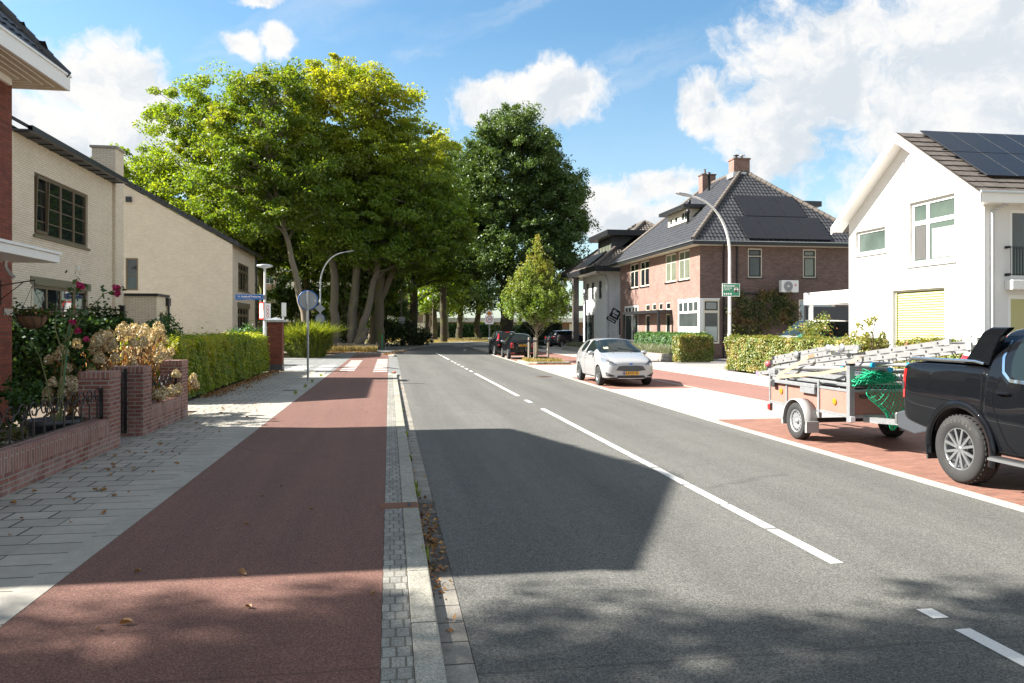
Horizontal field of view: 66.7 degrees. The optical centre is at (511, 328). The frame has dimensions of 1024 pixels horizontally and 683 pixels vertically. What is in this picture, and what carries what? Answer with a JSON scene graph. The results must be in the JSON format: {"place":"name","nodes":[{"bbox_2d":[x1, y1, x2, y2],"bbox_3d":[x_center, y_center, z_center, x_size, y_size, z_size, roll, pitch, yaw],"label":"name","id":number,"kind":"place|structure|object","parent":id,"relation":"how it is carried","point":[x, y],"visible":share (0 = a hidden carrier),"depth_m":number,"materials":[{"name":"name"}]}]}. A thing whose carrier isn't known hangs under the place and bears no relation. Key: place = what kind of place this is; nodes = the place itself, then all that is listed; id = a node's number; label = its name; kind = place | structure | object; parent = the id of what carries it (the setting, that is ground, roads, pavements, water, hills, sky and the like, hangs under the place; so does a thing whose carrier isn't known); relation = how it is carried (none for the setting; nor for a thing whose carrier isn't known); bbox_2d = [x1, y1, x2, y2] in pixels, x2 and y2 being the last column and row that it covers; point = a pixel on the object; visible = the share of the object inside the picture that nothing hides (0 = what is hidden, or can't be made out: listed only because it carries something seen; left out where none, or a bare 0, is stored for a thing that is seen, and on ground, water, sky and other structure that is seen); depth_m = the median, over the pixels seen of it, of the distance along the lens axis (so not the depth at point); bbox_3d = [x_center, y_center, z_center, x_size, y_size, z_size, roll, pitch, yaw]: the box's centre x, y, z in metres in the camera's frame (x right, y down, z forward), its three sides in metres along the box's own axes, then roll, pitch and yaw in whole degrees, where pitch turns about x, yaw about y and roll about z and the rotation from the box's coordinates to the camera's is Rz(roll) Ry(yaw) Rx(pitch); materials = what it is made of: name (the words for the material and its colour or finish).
{"place":"outdoors","nodes":[
{"label":"outdoors","id":0,"kind":"place"},
{"bbox_2d":[0,1,71,425],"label":"brick house","id":1,"kind":"structure","parent":0,"point":[29,60],"depth_m":13.73,"materials":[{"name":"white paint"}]},
{"bbox_2d":[5,286,58,328],"bbox_3d":[-7.707,-0.333,12.484,0.664,0.697,0.683,0,0,14],"label":"hanging basket","id":2,"kind":"object","parent":1,"relation":"hanging from","point":[36,318],"visible":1,"depth_m":12.36,"materials":[{"name":"wicker"}]},
{"bbox_2d":[25,416,84,436],"bbox_3d":[-6.304,1.490,10.748,0.720,0.480,0.720,0,0,-9],"label":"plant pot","id":3,"kind":"object","parent":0,"point":[48,424],"visible":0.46,"depth_m":10.47,"materials":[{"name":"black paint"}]},
{"bbox_2d":[26,270,126,420],"bbox_3d":[-5.959,0.322,10.654,1.483,2.259,0.363,0,0,6],"label":"rose bush","id":4,"kind":"object","parent":3,"relation":"in","point":[71,322],"visible":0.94,"depth_m":10.68,"materials":[{"name":"green plant"}]},
{"bbox_2d":[1,437,136,444],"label":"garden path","id":5,"kind":"structure","parent":0,"point":[124,439],"depth_m":12.15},
{"bbox_2d":[41,375,77,416],"bbox_3d":[-6.983,1.239,12.184,0.698,1.029,0.590,0,0,43],"label":"hydrangea","id":6,"kind":"object","parent":5,"relation":"on","point":[70,385],"visible":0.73,"depth_m":12.12,"materials":[{"name":"beige plant"}]},
{"bbox_2d":[12,116,127,317],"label":"brick house","id":7,"kind":"structure","parent":0,"point":[67,201],"depth_m":23.49,"materials":[{"name":"beige brick"}]},
{"bbox_2d":[34,285,85,317],"bbox_3d":[-13.406,0.035,23.193,0.168,2.470,4.060,0,0,-9],"label":"window","id":8,"kind":"structure","parent":7,"relation":"in","point":[46,294],"depth_m":22.92,"materials":[{"name":"brown glass"}]},
{"bbox_2d":[33,172,90,250],"bbox_3d":[-13.408,-3.395,23.203,0.168,1.790,4.000,0,0,-9],"label":"window","id":9,"kind":"structure","parent":7,"relation":"in","point":[59,209],"depth_m":23.06,"materials":[{"name":"glass"}]},
{"bbox_2d":[0,371,268,438],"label":"garden soil","id":10,"kind":"structure","parent":0,"point":[40,414],"depth_m":17.36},
{"bbox_2d":[0,374,51,434],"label":"shrub","id":11,"kind":"object","parent":10,"relation":"on","point":[14,401],"visible":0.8,"depth_m":12.77,"materials":[{"name":"green plant"}]},
{"bbox_2d":[0,370,120,497],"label":"garden wall","id":12,"kind":"structure","parent":10,"relation":"on","point":[26,463],"depth_m":9.89,"materials":[{"name":"brick"}]},
{"bbox_2d":[0,388,102,447],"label":"iron railing","id":13,"kind":"object","parent":12,"relation":"on","point":[99,397],"visible":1,"depth_m":9.55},
{"bbox_2d":[12,297,143,401],"bbox_3d":[-12.640,0.449,18.288,7.574,2.622,1.672,0,0,-9],"label":"ivy fence","id":14,"kind":"object","parent":10,"relation":"on","point":[27,369],"visible":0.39,"depth_m":18.25,"materials":[{"name":"green plant"}]},
{"bbox_2d":[43,321,199,404],"bbox_3d":[-7.065,0.808,14.689,1.918,1.899,3.303,0,0,-2],"label":"hydrangea","id":15,"kind":"object","parent":10,"relation":"on","point":[141,352],"visible":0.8,"depth_m":14.13,"materials":[{"name":"beige plant"}]},
{"bbox_2d":[124,293,170,336],"bbox_3d":[-14.832,0.240,28.915,3.720,3.020,1.570,0,0,-9],"label":"brick annex","id":16,"kind":"object","parent":10,"relation":"on","point":[140,307],"visible":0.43,"depth_m":28.41,"materials":[{"name":"beige brick"}]},
{"bbox_2d":[112,360,187,436],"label":"garden wall","id":17,"kind":"structure","parent":10,"relation":"on","point":[146,414],"depth_m":12.91,"materials":[{"name":"brick"}]},
{"bbox_2d":[137,311,185,337],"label":"shrub","id":18,"kind":"object","parent":10,"relation":"on","point":[164,319],"visible":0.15,"depth_m":20.99,"materials":[{"name":"green plant"}]},
{"bbox_2d":[119,321,269,398],"bbox_3d":[-9.422,0.769,24.619,1.778,1.988,13.890,0,0,-9],"label":"hedge","id":19,"kind":"object","parent":10,"relation":"on","point":[216,360],"visible":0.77,"depth_m":22.44,"materials":[{"name":"green plant"}]},
{"bbox_2d":[0,371,316,559],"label":"pavement","id":20,"kind":"structure","parent":0,"point":[49,504],"depth_m":9.50,"materials":[{"name":"concrete"}]},
{"bbox_2d":[0,373,324,599],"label":"pavement border","id":21,"kind":"object","parent":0,"point":[25,563],"visible":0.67,"depth_m":7.51,"materials":[{"name":"concrete"}]},
{"bbox_2d":[298,290,317,380],"bbox_3d":[-6.771,0.245,25.822,0.660,3.010,0.107,0,0,-9],"label":"traffic sign","id":22,"kind":"object","parent":21,"relation":"on","point":[307,300],"visible":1,"depth_m":25.82,"materials":[{"name":"metal"}]},
{"bbox_2d":[0,354,387,682],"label":"cycle path","id":23,"kind":"structure","parent":0,"point":[308,582],"depth_m":5.49,"materials":[{"name":"asphalt"}]},
{"bbox_2d":[0,374,328,626],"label":"pavement edging","id":24,"kind":"object","parent":23,"relation":"on","point":[22,597],"visible":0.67,"depth_m":6.66,"materials":[{"name":"concrete"}]},
{"bbox_2d":[188,370,292,411],"bbox_3d":[-8.260,1.804,24.410,0.798,0.100,16.000,0,0,-9],"label":"pavement strip","id":25,"kind":"object","parent":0,"point":[196,404],"visible":0.36,"depth_m":19.70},
{"bbox_2d":[199,370,285,397],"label":"leaf litter","id":26,"kind":"object","parent":25,"relation":"on","point":[259,377],"visible":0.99,"depth_m":23.73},
{"bbox_2d":[265,317,285,370],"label":"brick pillar","id":27,"kind":"structure","parent":25,"relation":"on","point":[275,330],"depth_m":31.65,"materials":[{"name":"brick"}]},
{"bbox_2d":[266,358,349,373],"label":"side street","id":28,"kind":"structure","parent":0,"point":[316,363],"depth_m":37.79,"materials":[{"name":"concrete"}]},
{"bbox_2d":[284,342,463,359],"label":"corner pavement","id":29,"kind":"structure","parent":0,"point":[351,354],"depth_m":53.83,"materials":[{"name":"concrete"}]},
{"bbox_2d":[284,318,346,357],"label":"bamboo bush","id":30,"kind":"object","parent":29,"relation":"on","point":[320,340],"visible":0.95,"depth_m":46.02,"materials":[{"name":"green plant"}]},
{"bbox_2d":[301,116,490,348],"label":"beech tree","id":31,"kind":"object","parent":29,"relation":"on","point":[382,286],"visible":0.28,"depth_m":65.48,"materials":[{"name":"green plant"}]},
{"bbox_2d":[389,318,427,345],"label":"shrub","id":32,"kind":"object","parent":29,"relation":"on","point":[419,336],"visible":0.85,"depth_m":76.93,"materials":[{"name":"green plant"}]},
{"bbox_2d":[390,128,499,343],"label":"beech tree","id":33,"kind":"object","parent":29,"relation":"on","point":[446,277],"visible":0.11,"depth_m":83.96,"materials":[{"name":"green plant"}]},
{"bbox_2d":[431,321,490,337],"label":"hedge","id":34,"kind":"object","parent":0,"point":[468,331],"visible":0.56,"depth_m":141.47,"materials":[{"name":"green plant"}]},
{"bbox_2d":[0,0,1023,317],"label":"sky","id":35,"kind":"structure","parent":0,"point":[645,96],"materials":[{"name":"blue"}]},
{"bbox_2d":[284,337,771,682],"bbox_3d":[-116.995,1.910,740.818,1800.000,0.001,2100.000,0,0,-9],"label":"ground","id":36,"kind":"structure","parent":0,"point":[285,355],"depth_m":17.64,"materials":[{"name":"concrete"}]},
{"bbox_2d":[124,180,262,334],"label":"brick house","id":37,"kind":"structure","parent":36,"relation":"on","point":[200,275],"depth_m":47.86,"materials":[{"name":"beige brick"}]},
{"bbox_2d":[126,258,137,289],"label":"window","id":38,"kind":"structure","parent":37,"relation":"in","point":[131,263],"depth_m":47.43,"materials":[{"name":"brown glass"}]},
{"bbox_2d":[257,267,430,338],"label":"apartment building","id":39,"kind":"structure","parent":36,"relation":"on","point":[269,284],"depth_m":135.22,"materials":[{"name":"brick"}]},
{"bbox_2d":[366,289,418,342],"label":"understory tree","id":40,"kind":"object","parent":36,"relation":"on","point":[395,312],"visible":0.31,"depth_m":89.74,"materials":[{"name":"green plant"}]},
{"bbox_2d":[380,375,414,682],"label":"sett strip","id":41,"kind":"object","parent":36,"relation":"on","point":[397,665],"visible":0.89,"depth_m":5.33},
{"bbox_2d":[393,374,446,682],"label":"kerb","id":42,"kind":"structure","parent":36,"relation":"on","point":[428,663],"depth_m":5.32,"materials":[{"name":"concrete"}]},
{"bbox_2d":[397,375,478,682],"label":"gutter","id":43,"kind":"object","parent":36,"relation":"on","point":[459,665],"visible":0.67,"depth_m":5.29,"materials":[{"name":"concrete"}]},
{"bbox_2d":[399,381,455,632],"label":"leaf litter","id":44,"kind":"object","parent":43,"relation":"on","point":[434,545],"visible":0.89,"depth_m":6.48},
{"bbox_2d":[406,277,472,339],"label":"street tree","id":45,"kind":"object","parent":36,"relation":"on","point":[426,301],"visible":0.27,"depth_m":120.44,"materials":[{"name":"green plant"}]},
{"bbox_2d":[418,274,483,341],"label":"elm tree","id":46,"kind":"object","parent":36,"relation":"on","point":[443,318],"depth_m":103.47,"materials":[{"name":"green plant"}]},
{"bbox_2d":[439,277,494,338],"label":"street tree","id":47,"kind":"object","parent":36,"relation":"on","point":[459,331],"visible":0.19,"depth_m":133.72,"materials":[{"name":"green plant"}]},
{"bbox_2d":[465,277,500,338],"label":"street tree","id":48,"kind":"object","parent":36,"relation":"on","point":[492,290],"visible":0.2,"depth_m":134.69,"materials":[{"name":"green plant"}]},
{"bbox_2d":[437,318,582,336],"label":"hedge","id":49,"kind":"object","parent":36,"relation":"on","point":[567,325],"depth_m":165.53,"materials":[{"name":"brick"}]},
{"bbox_2d":[438,100,601,330],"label":"elm tree","id":50,"kind":"object","parent":36,"relation":"on","point":[551,188],"visible":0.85,"depth_m":76.47,"materials":[{"name":"green plant"}]},
{"bbox_2d":[491,354,1023,511],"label":"edge stones","id":51,"kind":"object","parent":36,"relation":"on","point":[951,488],"visible":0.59,"depth_m":10.84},
{"bbox_2d":[538,344,574,351],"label":"driveway","id":52,"kind":"structure","parent":0,"point":[556,347],"depth_m":71.83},
{"bbox_2d":[518,321,562,345],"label":"fence hedge","id":53,"kind":"object","parent":52,"relation":"on","point":[524,329],"visible":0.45,"depth_m":77.44,"materials":[{"name":"green plant"}]},
{"bbox_2d":[544,330,582,346],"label":"parked car","id":54,"kind":"object","parent":52,"relation":"on","point":[560,338],"visible":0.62,"depth_m":74.01,"materials":[{"name":"blue paint"}]},
{"bbox_2d":[559,220,654,342],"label":"white house","id":55,"kind":"structure","parent":0,"point":[596,274],"depth_m":67.18,"materials":[{"name":"paint"}]},
{"bbox_2d":[571,377,691,388],"bbox_3d":[3.822,1.804,26.016,2.734,0.001,5.598,0,0,-9],"label":"brick parking bay","id":56,"kind":"object","parent":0,"point":[626,384],"visible":0.75,"depth_m":24.94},
{"bbox_2d":[576,332,652,384],"bbox_3d":[3.361,0.904,25.900,2.000,1.804,3.986,0,0,-9],"label":"parked car","id":57,"kind":"object","parent":56,"relation":"on","point":[600,360],"visible":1,"depth_m":24.66,"materials":[{"name":"silver metal"}]},
{"bbox_2d":[538,351,768,400],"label":"cycle path","id":58,"kind":"structure","parent":0,"point":[759,392],"depth_m":25.25,"materials":[{"name":"asphalt"}]},
{"bbox_2d":[535,349,775,386],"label":"pavement","id":59,"kind":"structure","parent":0,"point":[761,380],"depth_m":31.10,"materials":[{"name":"concrete"}]},
{"bbox_2d":[651,358,726,362],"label":"garden soil","id":60,"kind":"structure","parent":0,"point":[720,360],"depth_m":41.73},
{"bbox_2d":[634,330,711,346],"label":"hedge","id":61,"kind":"object","parent":60,"relation":"on","point":[655,337],"visible":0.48,"depth_m":47.05,"materials":[{"name":"green plant"}]},
{"bbox_2d":[671,331,714,361],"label":"hedge","id":62,"kind":"object","parent":60,"relation":"on","point":[690,348],"visible":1,"depth_m":39.50,"materials":[{"name":"green plant"}]},
{"bbox_2d":[608,154,848,357],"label":"brick house","id":63,"kind":"structure","parent":60,"relation":"on","point":[672,264],"depth_m":46.80,"materials":[{"name":"brown brick"}]},
{"bbox_2d":[625,305,637,341],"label":"window","id":64,"kind":"structure","parent":63,"relation":"in","point":[631,321],"depth_m":58.30,"materials":[{"name":"white paint"}]},
{"bbox_2d":[678,299,697,332],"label":"window","id":65,"kind":"structure","parent":63,"relation":"in","point":[687,309],"depth_m":47.20,"materials":[{"name":"white paint"}]},
{"bbox_2d":[703,300,718,343],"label":"door","id":66,"kind":"structure","parent":63,"relation":"in","point":[710,307],"depth_m":45.52,"materials":[{"name":"beige paint"}]},
{"bbox_2d":[747,248,763,278],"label":"window","id":67,"kind":"structure","parent":63,"relation":"in","point":[754,255],"depth_m":45.96,"materials":[{"name":"beige paint"}]},
{"bbox_2d":[802,249,817,278],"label":"window","id":68,"kind":"structure","parent":63,"relation":"in","point":[809,256],"depth_m":46.50,"materials":[{"name":"beige paint"}]},
{"bbox_2d":[723,286,803,336],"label":"climbing plant","id":69,"kind":"object","parent":60,"relation":"on","point":[765,296],"visible":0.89,"depth_m":45.69,"materials":[{"name":"green plant"}]},
{"bbox_2d":[804,306,848,319],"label":"screen fence","id":70,"kind":"object","parent":60,"relation":"on","point":[838,313],"visible":0.12,"depth_m":41.67,"materials":[{"name":"black paint"}]},
{"bbox_2d":[397,342,1023,682],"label":"road","id":71,"kind":"structure","parent":0,"point":[575,555],"depth_m":6.40,"materials":[{"name":"asphalt"}]},
{"bbox_2d":[437,353,1023,665],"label":"line","id":72,"kind":"object","parent":71,"relation":"on","point":[1007,652],"visible":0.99,"depth_m":6.85,"materials":[{"name":"paint"}]},
{"bbox_2d":[612,388,839,419],"bbox_3d":[4.806,1.804,19.413,2.850,0.001,7.748,0,0,-9],"label":"pale driveway crossing","id":73,"kind":"object","parent":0,"point":[712,405],"visible":0.8,"depth_m":18.65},
{"bbox_2d":[733,371,775,376],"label":"garden soil","id":74,"kind":"structure","parent":0,"point":[751,373],"depth_m":31.37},
{"bbox_2d":[675,192,731,369],"bbox_3d":[7.987,-1.939,32.443,2.471,7.377,0.280,0,0,-9],"label":"street lamp","id":75,"kind":"object","parent":74,"relation":"on","point":[729,253],"visible":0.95,"depth_m":32.56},
{"bbox_2d":[723,332,891,372],"bbox_3d":[10.101,0.817,27.901,1.226,1.863,9.982,0,0,-9],"label":"hedge","id":76,"kind":"object","parent":74,"relation":"on","point":[752,353],"visible":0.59,"depth_m":29.34,"materials":[{"name":"green plant"}]},
{"bbox_2d":[783,311,836,337],"bbox_3d":[10.691,0.568,27.844,1.651,2.380,1.550,0,0,44],"label":"shrub","id":77,"kind":"object","parent":74,"relation":"on","point":[812,329],"visible":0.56,"depth_m":27.69,"materials":[{"name":"green plant"}]},
{"bbox_2d":[779,320,848,339],"bbox_3d":[12.696,0.625,31.466,4.682,1.942,2.300,0,0,-9],"label":"parked van","id":78,"kind":"object","parent":74,"relation":"on","point":[840,329],"visible":0.06,"depth_m":30.64,"materials":[{"name":"teal paint"}]},
{"bbox_2d":[804,290,848,319],"bbox_3d":[15.571,0.150,31.216,6.500,3.200,3.190,0,0,-9],"label":"carport","id":79,"kind":"object","parent":74,"relation":"on","point":[839,297],"visible":0.24,"depth_m":30.76,"materials":[{"name":"white paint"}]},
{"bbox_2d":[842,313,888,366],"bbox_3d":[10.325,0.654,22.692,1.352,2.215,0.848,0,0,-9],"label":"shrub","id":80,"kind":"object","parent":74,"relation":"on","point":[862,339],"visible":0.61,"depth_m":22.60,"materials":[{"name":"yellow plant"}]},
{"bbox_2d":[831,130,1023,366],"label":"white house","id":81,"kind":"structure","parent":74,"relation":"on","point":[931,223],"depth_m":24.73,"materials":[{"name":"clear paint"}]},
{"bbox_2d":[853,227,886,257],"bbox_3d":[12.862,-3.075,27.868,0.224,0.930,1.900,0,0,-9],"label":"window","id":82,"kind":"structure","parent":81,"relation":"in","point":[870,242],"depth_m":27.93,"materials":[{"name":"white glass"}]},
{"bbox_2d":[896,287,944,342],"bbox_3d":[13.294,-0.010,25.299,0.076,2.520,2.510,0,0,-9],"label":"window","id":83,"kind":"structure","parent":81,"relation":"in","point":[920,313],"depth_m":25.30,"materials":[{"name":"white paint"}]},
{"bbox_2d":[906,193,956,267],"bbox_3d":[13.358,-3.065,24.727,0.224,2.130,2.260,0,0,-9],"label":"window","id":84,"kind":"structure","parent":81,"relation":"in","point":[933,220],"depth_m":24.75,"materials":[{"name":"white glass"}]},
{"bbox_2d":[1008,295,1023,333],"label":"window","id":85,"kind":"structure","parent":81,"relation":"in","point":[1015,302],"depth_m":22.74,"materials":[{"name":"white paint"}]},
{"bbox_2d":[1010,210,1023,278],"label":"window","id":86,"kind":"structure","parent":81,"relation":"in","point":[1016,216],"depth_m":22.74,"materials":[{"name":"white paint"}]},
{"bbox_2d":[892,334,972,373],"bbox_3d":[11.796,0.938,19.210,1.115,1.617,6.655,0,0,-9],"label":"hedge","id":87,"kind":"object","parent":74,"relation":"on","point":[916,341],"visible":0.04,"depth_m":21.40,"materials":[{"name":"green plant"}]},
{"bbox_2d":[718,417,1023,505],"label":"brick parking bay","id":88,"kind":"object","parent":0,"point":[904,452],"visible":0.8,"depth_m":11.48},
{"bbox_2d":[767,363,906,438],"bbox_3d":[5.586,1.163,12.196,1.850,1.287,3.750,0,0,-9],"label":"trailer","id":89,"kind":"object","parent":88,"relation":"on","point":[803,402],"visible":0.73,"depth_m":12.29,"materials":[{"name":"metal"}]},
{"bbox_2d":[789,377,901,385],"bbox_3d":[5.493,0.858,12.940,1.112,0.075,2.250,0,0,-9],"label":"scaffold board","id":90,"kind":"object","parent":89,"relation":"on","point":[899,382],"visible":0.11,"depth_m":12.21,"materials":[{"name":"wood"}]},
{"bbox_2d":[756,342,973,375],"bbox_3d":[5.323,0.535,12.129,0.456,0.723,5.324,0,0,-11],"label":"ladder","id":91,"kind":"object","parent":90,"relation":"on","point":[945,350],"visible":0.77,"depth_m":10.73,"materials":[{"name":"metal"}]},
{"bbox_2d":[766,338,978,369],"bbox_3d":[5.312,0.448,12.102,0.436,0.634,4.572,0,0,-11],"label":"ladder","id":92,"kind":"object","parent":91,"relation":"on","point":[928,345],"visible":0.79,"depth_m":11.12,"materials":[{"name":"metal"}]},
{"bbox_2d":[770,350,858,364],"bbox_3d":[5.082,0.497,13.204,0.436,0.334,1.930,0,0,-12],"label":"ladder","id":93,"kind":"object","parent":92,"relation":"on","point":[822,354],"visible":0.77,"depth_m":12.96,"materials":[{"name":"metal"}]},
{"bbox_2d":[852,369,903,430],"bbox_3d":[5.423,1.046,11.412,0.877,0.906,0.260,0,0,1],"label":"safety net","id":94,"kind":"object","parent":89,"relation":"hanging from","point":[872,378],"visible":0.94,"depth_m":11.37,"materials":[{"name":"fabric"}]},
{"bbox_2d":[895,327,1023,483],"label":"pickup truck","id":95,"kind":"object","parent":88,"relation":"on","point":[965,417],"visible":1,"depth_m":8.86,"materials":[{"name":"black paint"}]},
{"label":"woodland floor","id":96,"kind":"structure","parent":0,"visible":0},
{"bbox_2d":[90,58,282,248],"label":"oak tree","id":97,"kind":"object","parent":96,"relation":"on","point":[162,167],"visible":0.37,"depth_m":64.78,"materials":[{"name":"green plant"}]},
{"bbox_2d":[221,198,300,276],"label":"woodland tree","id":98,"kind":"object","parent":96,"relation":"on","point":[276,264],"visible":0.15,"depth_m":69.36,"materials":[{"name":"green plant"}]},
{"bbox_2d":[179,57,351,321],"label":"maple tree","id":99,"kind":"object","parent":96,"relation":"on","point":[237,160],"visible":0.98,"depth_m":57.04,"materials":[{"name":"green plant"}]},
{"bbox_2d":[228,210,317,327],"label":"woodland tree","id":100,"kind":"object","parent":96,"relation":"on","point":[278,256],"visible":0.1,"depth_m":70.68,"materials":[{"name":"green plant"}]},
{"bbox_2d":[258,271,330,326],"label":"understory tree","id":101,"kind":"object","parent":96,"relation":"on","point":[287,295],"visible":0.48,"depth_m":79.48,"materials":[{"name":"green plant"}]},
{"bbox_2d":[279,203,340,321],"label":"woodland tree","id":102,"kind":"object","parent":96,"relation":"on","point":[304,275],"visible":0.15,"depth_m":76.00,"materials":[{"name":"green plant"}]},
{"bbox_2d":[228,53,476,344],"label":"beech tree","id":103,"kind":"object","parent":96,"relation":"on","point":[345,89],"visible":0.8,"depth_m":61.60,"materials":[{"name":"green plant"}]},
{"bbox_2d":[325,200,418,329],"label":"woodland tree","id":104,"kind":"object","parent":96,"relation":"on","point":[346,277],"visible":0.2,"depth_m":69.71,"materials":[{"name":"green plant"}]},
{"bbox_2d":[338,199,419,343],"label":"woodland tree","id":105,"kind":"object","parent":96,"relation":"on","point":[391,297],"visible":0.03,"depth_m":73.43,"materials":[{"name":"green plant"}]},
{"label":"pale driveway crossing","id":106,"kind":"structure","parent":0,"visible":0},
{"bbox_2d":[501,333,533,358],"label":"parked car","id":107,"kind":"object","parent":106,"relation":"on","point":[515,344],"visible":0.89,"depth_m":45.33,"materials":[{"name":"black paint"}]},
{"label":"tree island soil","id":108,"kind":"structure","parent":0,"visible":0},
{"bbox_2d":[497,234,574,356],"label":"street tree","id":109,"kind":"object","parent":108,"relation":"on","point":[538,292],"visible":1,"depth_m":41.29,"materials":[{"name":"green plant"}]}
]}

